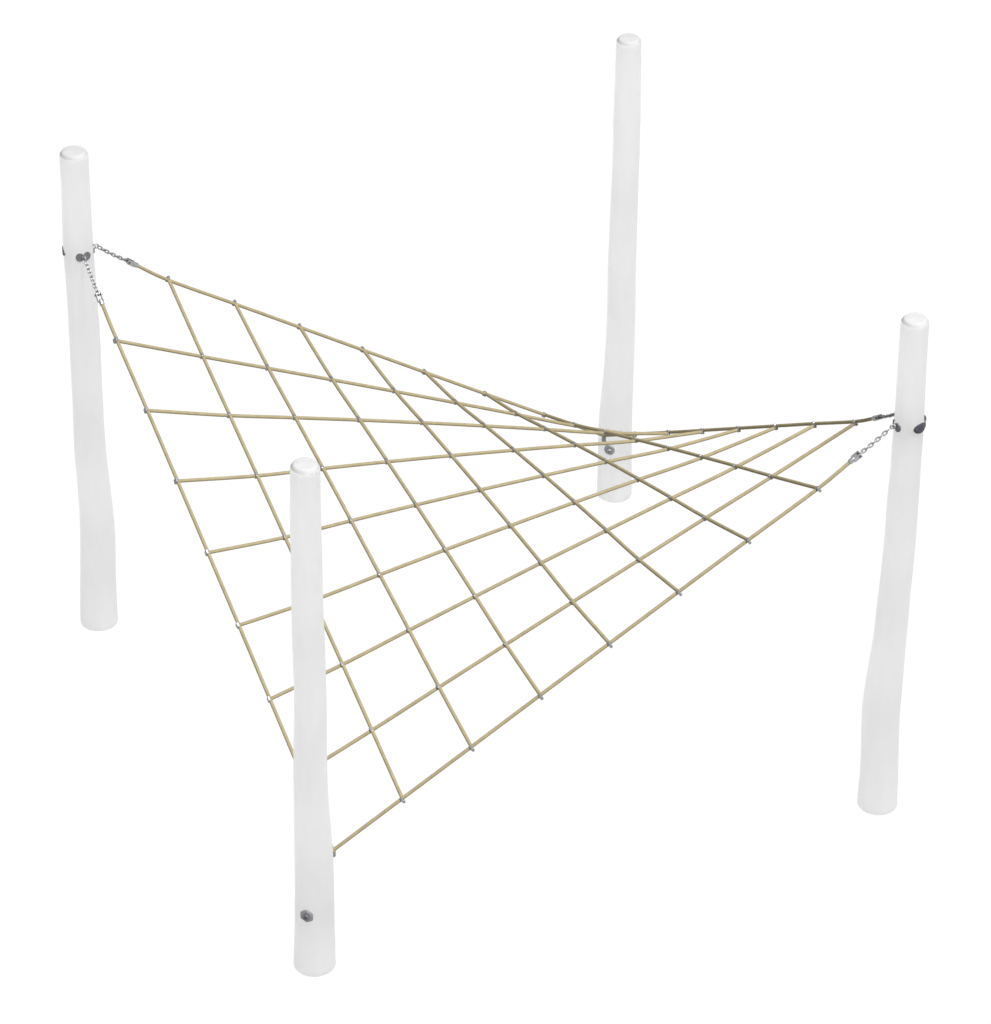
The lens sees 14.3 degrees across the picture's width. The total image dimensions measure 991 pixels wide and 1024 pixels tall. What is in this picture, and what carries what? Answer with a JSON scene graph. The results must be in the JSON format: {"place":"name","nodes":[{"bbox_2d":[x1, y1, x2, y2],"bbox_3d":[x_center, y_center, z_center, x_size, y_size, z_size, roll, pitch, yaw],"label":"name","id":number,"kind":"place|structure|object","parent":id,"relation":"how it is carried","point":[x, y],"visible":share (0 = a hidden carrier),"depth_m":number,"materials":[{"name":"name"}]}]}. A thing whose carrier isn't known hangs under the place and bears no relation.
{"place":"outdoors","nodes":[
{"label":"outdoors","id":0,"kind":"place"},
{"bbox_2d":[0,0,990,1023],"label":"ground","id":1,"kind":"structure","parent":0,"point":[660,816],"depth_m":23.01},
{"bbox_2d":[59,146,117,630],"bbox_3d":[-2.197,-0.629,21.266,0.218,2.996,0.209,1,34,0],"label":"round post","id":2,"kind":"object","parent":1,"relation":"on","point":[98,602],"visible":1,"depth_m":21.22,"materials":[{"name":"white wood"}]},
{"bbox_2d":[84,245,894,856],"bbox_3d":[-0.087,-0.068,20.688,3.132,2.040,3.298,-15,37,-22],"label":"climbing net","id":3,"kind":"object","parent":2,"relation":"attached to","point":[604,433],"visible":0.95,"depth_m":20.43,"materials":[{"name":"beige fabric"}]},
{"bbox_2d":[290,457,335,976],"bbox_3d":[-0.888,1.016,18.875,0.209,2.996,0.208,-15,37,-22],"label":"round post","id":4,"kind":"object","parent":1,"relation":"on","point":[314,943],"visible":1,"depth_m":18.84,"materials":[{"name":"white wood"}]},
{"bbox_2d":[597,33,640,502],"bbox_3d":[0.711,-1.346,22.369,0.206,2.996,0.206,-11,36,-17],"label":"round post","id":5,"kind":"object","parent":1,"relation":"on","point":[615,412],"visible":0.93,"depth_m":22.29,"materials":[{"name":"white wood"}]},
{"bbox_2d":[857,313,928,814],"bbox_3d":[2.017,0.299,19.978,0.221,2.996,0.209,1,34,0],"label":"round post","id":6,"kind":"object","parent":1,"relation":"on","point":[878,776],"visible":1,"depth_m":19.95,"materials":[{"name":"white wood"}]}
]}

